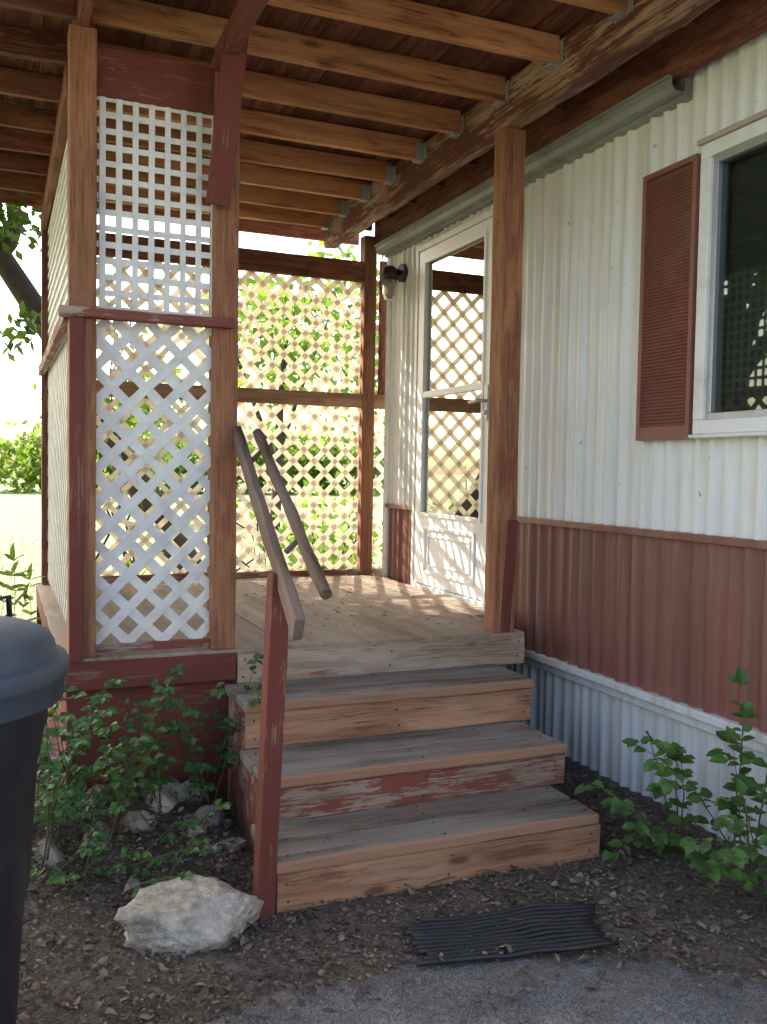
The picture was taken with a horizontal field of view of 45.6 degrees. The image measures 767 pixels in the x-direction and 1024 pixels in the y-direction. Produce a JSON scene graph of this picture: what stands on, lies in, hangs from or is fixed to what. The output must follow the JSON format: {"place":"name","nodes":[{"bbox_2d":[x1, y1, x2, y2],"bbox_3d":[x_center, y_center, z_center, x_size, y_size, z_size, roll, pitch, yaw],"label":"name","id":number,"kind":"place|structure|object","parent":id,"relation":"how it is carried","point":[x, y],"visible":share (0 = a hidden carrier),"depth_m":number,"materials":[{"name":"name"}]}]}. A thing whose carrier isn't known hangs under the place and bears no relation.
{"place":"outdoors","nodes":[
{"label":"outdoors","id":0,"kind":"place"},
{"bbox_2d":[0,533,372,821],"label":"grass","id":1,"kind":"structure","parent":0,"point":[33,599],"depth_m":11.45,"materials":[{"name":"green plant"}]},
{"bbox_2d":[0,203,386,467],"label":"sky","id":2,"kind":"structure","parent":0,"point":[19,402],"materials":[{"name":"white"}]},
{"bbox_2d":[0,468,766,1023],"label":"ground","id":3,"kind":"structure","parent":0,"point":[20,518],"depth_m":2.63,"materials":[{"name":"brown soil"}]},
{"bbox_2d":[0,542,45,622],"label":"shrub","id":4,"kind":"object","parent":3,"relation":"on","point":[24,595],"visible":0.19,"depth_m":4.29,"materials":[{"name":"green plant"}]},
{"bbox_2d":[0,595,68,1023],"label":"trash can","id":5,"kind":"object","parent":3,"relation":"on","point":[34,663],"visible":1,"depth_m":1.84,"materials":[{"name":"plastic"}]},
{"bbox_2d":[31,837,65,867],"bbox_3d":[-1.052,1.077,2.871,0.104,0.087,0.165,0,3,-23],"label":"rock","id":6,"kind":"object","parent":3,"relation":"on","point":[56,854],"visible":0.67,"depth_m":2.84,"materials":[{"name":"grey stone"}]},
{"bbox_2d":[81,821,110,846],"bbox_3d":[-0.941,1.071,2.984,0.103,0.083,0.153,1,3,5],"label":"rock","id":7,"kind":"object","parent":3,"relation":"on","point":[104,826],"visible":0.32,"depth_m":2.98,"materials":[{"name":"grey stone"}]},
{"bbox_2d":[0,193,201,573],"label":"tree","id":8,"kind":"object","parent":3,"relation":"on","point":[21,287],"visible":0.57,"depth_m":5.95,"materials":[{"name":"green plant"}]},
{"bbox_2d":[86,784,116,807],"bbox_3d":[-1.009,1.017,3.218,0.132,0.091,0.121,2,3,21],"label":"rock","id":9,"kind":"object","parent":3,"relation":"on","point":[98,788],"visible":0.2,"depth_m":3.21,"materials":[{"name":"grey stone"}]},
{"bbox_2d":[33,678,174,867],"bbox_3d":[-1.022,0.768,2.956,0.623,0.622,0.721,0,3,-23],"label":"shrub","id":10,"kind":"object","parent":3,"relation":"on","point":[70,788],"visible":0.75,"depth_m":2.85,"materials":[{"name":"green plant"}]},
{"bbox_2d":[38,286,185,574],"bbox_3d":[-1.629,-0.223,5.834,1.087,2.437,0.822,0,3,-23],"label":"climbing vine","id":11,"kind":"object","parent":3,"relation":"on","point":[130,561],"visible":0.13,"depth_m":5.81,"materials":[{"name":"green plant"}]},
{"bbox_2d":[33,364,198,508],"bbox_3d":[-6.074,-1.696,21.003,3.769,3.882,4.500,0,3,-23],"label":"tree","id":12,"kind":"object","parent":3,"relation":"on","point":[165,456],"visible":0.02,"depth_m":21.01,"materials":[{"name":"green plant"}]},
{"bbox_2d":[30,792,231,896],"bbox_3d":[-0.790,0.992,2.684,0.690,0.278,0.415,0,3,-23],"label":"shrub","id":13,"kind":"object","parent":3,"relation":"on","point":[97,837],"visible":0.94,"depth_m":2.74,"materials":[{"name":"green plant"}]},
{"bbox_2d":[122,874,141,893],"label":"rock","id":14,"kind":"object","parent":3,"relation":"on","point":[132,881],"visible":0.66,"depth_m":2.72,"materials":[{"name":"grey stone"}]},
{"bbox_2d":[119,811,152,831],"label":"rock","id":15,"kind":"object","parent":3,"relation":"on","point":[141,823],"visible":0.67,"depth_m":3.05,"materials":[{"name":"grey stone"}]},
{"bbox_2d":[141,810,156,825],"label":"rock","id":16,"kind":"object","parent":3,"relation":"on","point":[146,814],"visible":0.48,"depth_m":3.09,"materials":[{"name":"grey stone"}]},
{"bbox_2d":[144,789,178,812],"bbox_3d":[-0.790,1.035,3.237,0.125,0.119,0.164,-1,3,-38],"label":"rock","id":17,"kind":"object","parent":3,"relation":"on","point":[169,800],"visible":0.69,"depth_m":3.19,"materials":[{"name":"grey stone"}]},
{"bbox_2d":[155,778,185,802],"bbox_3d":[-0.774,1.034,3.329,0.139,0.124,0.162,0,3,-23],"label":"rock","id":18,"kind":"object","parent":3,"relation":"on","point":[176,787],"visible":0.28,"depth_m":3.29,"materials":[{"name":"grey stone"}]},
{"bbox_2d":[84,652,262,814],"bbox_3d":[-0.691,0.792,3.177,0.722,0.573,0.369,-1,3,-35],"label":"shrub","id":19,"kind":"object","parent":3,"relation":"on","point":[156,769],"visible":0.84,"depth_m":3.16,"materials":[{"name":"green plant"}]},
{"bbox_2d":[114,875,263,954],"bbox_3d":[-0.522,1.133,2.516,0.318,0.207,0.307,2,3,13],"label":"boulder","id":20,"kind":"object","parent":3,"relation":"on","point":[190,914],"visible":0.83,"depth_m":2.43,"materials":[{"name":"beige stone"}]},
{"bbox_2d":[0,407,383,494],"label":"hedge","id":21,"kind":"object","parent":3,"relation":"on","point":[27,473],"visible":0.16,"depth_m":44.61,"materials":[{"name":"green plant"}]},
{"bbox_2d":[180,778,208,803],"bbox_3d":[-0.704,1.036,3.327,0.123,0.138,0.121,0,3,-23],"label":"rock","id":22,"kind":"object","parent":3,"relation":"on","point":[184,786],"visible":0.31,"depth_m":3.29,"materials":[{"name":"grey stone"}]},
{"bbox_2d":[187,823,206,836],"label":"rock","id":23,"kind":"object","parent":3,"relation":"on","point":[198,828],"visible":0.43,"depth_m":3.06,"materials":[{"name":"grey stone"}]},
{"bbox_2d":[190,805,224,825],"bbox_3d":[-0.608,1.071,3.159,0.130,0.114,0.091,0,3,-23],"label":"rock","id":24,"kind":"object","parent":3,"relation":"on","point":[208,809],"visible":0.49,"depth_m":3.14,"materials":[{"name":"grey stone"}]},
{"bbox_2d":[207,843,221,852],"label":"rock","id":25,"kind":"object","parent":3,"relation":"on","point":[216,849],"visible":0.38,"depth_m":2.97,"materials":[{"name":"grey stone"}]},
{"bbox_2d":[218,837,245,851],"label":"rock","id":26,"kind":"object","parent":3,"relation":"on","point":[238,847],"visible":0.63,"depth_m":3.00,"materials":[{"name":"grey stone"}]},
{"bbox_2d":[142,241,383,529],"bbox_3d":[-1.793,-2.099,15.467,4.142,5.320,4.328,2,3,17],"label":"tree","id":27,"kind":"object","parent":3,"relation":"on","point":[284,321],"visible":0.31,"depth_m":15.28,"materials":[{"name":"green plant"}]},
{"bbox_2d":[233,426,331,917],"bbox_3d":[-0.387,0.460,2.909,0.158,1.508,1.173,0,3,-19],"label":"handrail","id":28,"kind":"object","parent":3,"relation":"on","point":[283,611],"visible":0.95,"depth_m":2.60,"materials":[{"name":"brown wood"}]},
{"bbox_2d":[236,463,381,571],"bbox_3d":[-0.633,0.314,6.546,1.335,1.341,0.810,0,3,-23],"label":"climbing vine","id":29,"kind":"object","parent":3,"relation":"on","point":[306,528],"visible":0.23,"depth_m":6.54,"materials":[{"name":"green plant"}]},
{"bbox_2d":[245,461,382,570],"bbox_3d":[-0.333,0.241,8.981,1.918,1.820,1.807,0,3,-23],"label":"bush","id":30,"kind":"object","parent":3,"relation":"on","point":[344,548],"visible":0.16,"depth_m":8.83,"materials":[{"name":"green plant"}]},
{"bbox_2d":[277,262,384,524],"bbox_3d":[-0.023,-2.740,21.735,4.902,6.103,5.250,3,3,34],"label":"tree","id":31,"kind":"object","parent":3,"relation":"on","point":[345,372],"visible":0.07,"depth_m":21.23,"materials":[{"name":"green plant"}]},
{"bbox_2d":[0,0,719,800],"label":"porch","id":32,"kind":"object","parent":3,"relation":"on","point":[332,124],"visible":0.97,"depth_m":3.62,"materials":[{"name":"brown wood"}]},
{"bbox_2d":[17,780,766,1023],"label":"twigs","id":33,"kind":"object","parent":3,"relation":"on","point":[363,993],"visible":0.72,"depth_m":2.54,"materials":[{"name":"brown wood"}]},
{"bbox_2d":[225,640,600,913],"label":"porch steps","id":34,"kind":"structure","parent":3,"relation":"on","point":[383,771],"depth_m":3.10,"materials":[{"name":"orange wood"}]},
{"bbox_2d":[404,901,619,966],"bbox_3d":[0.347,1.153,2.509,0.601,0.029,0.243,0,3,-14],"label":"door mat","id":35,"kind":"object","parent":3,"relation":"on","point":[541,929],"depth_m":2.49,"materials":[{"name":"black rubber"}]},
{"bbox_2d":[374,0,766,856],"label":"mobile home","id":36,"kind":"object","parent":3,"relation":"on","point":[642,538],"visible":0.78,"depth_m":3.71,"materials":[{"name":"white metal"}]},
{"bbox_2d":[382,264,407,300],"bbox_3d":[0.061,-1.423,5.655,0.150,0.233,0.110,0,3,-23],"label":"wall lamp","id":37,"kind":"object","parent":36,"relation":"attached to","point":[391,275],"visible":1,"depth_m":5.62,"materials":[{"name":"white glass"}]},
{"bbox_2d":[410,208,492,606],"bbox_3d":[0.383,-0.544,5.070,0.137,2.035,0.980,0,3,-23],"label":"door","id":38,"kind":"structure","parent":36,"relation":"in","point":[454,268],"depth_m":5.07,"materials":[{"name":"white paint"}]},
{"bbox_2d":[688,109,766,438],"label":"window","id":39,"kind":"structure","parent":36,"relation":"in","point":[730,392],"depth_m":3.19,"materials":[{"name":"white paint"}]},
{"bbox_2d":[574,731,709,860],"bbox_3d":[0.872,0.947,3.062,0.447,0.430,0.360,0,3,-23],"label":"shrub","id":40,"kind":"object","parent":3,"relation":"on","point":[661,837],"visible":0.89,"depth_m":3.03,"materials":[{"name":"green plant"}]},
{"bbox_2d":[643,666,766,883],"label":"shrub","id":41,"kind":"object","parent":3,"relation":"on","point":[715,870],"visible":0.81,"depth_m":2.88,"materials":[{"name":"green plant"}]},
{"bbox_2d":[679,778,766,912],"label":"shrub","id":42,"kind":"object","parent":3,"relation":"on","point":[742,855],"visible":1,"depth_m":2.63,"materials":[{"name":"green plant"}]},
{"bbox_2d":[205,956,766,1023],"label":"driveway","id":43,"kind":"structure","parent":0,"point":[449,986],"depth_m":2.21,"materials":[{"name":"grey asphalt"}]}
]}

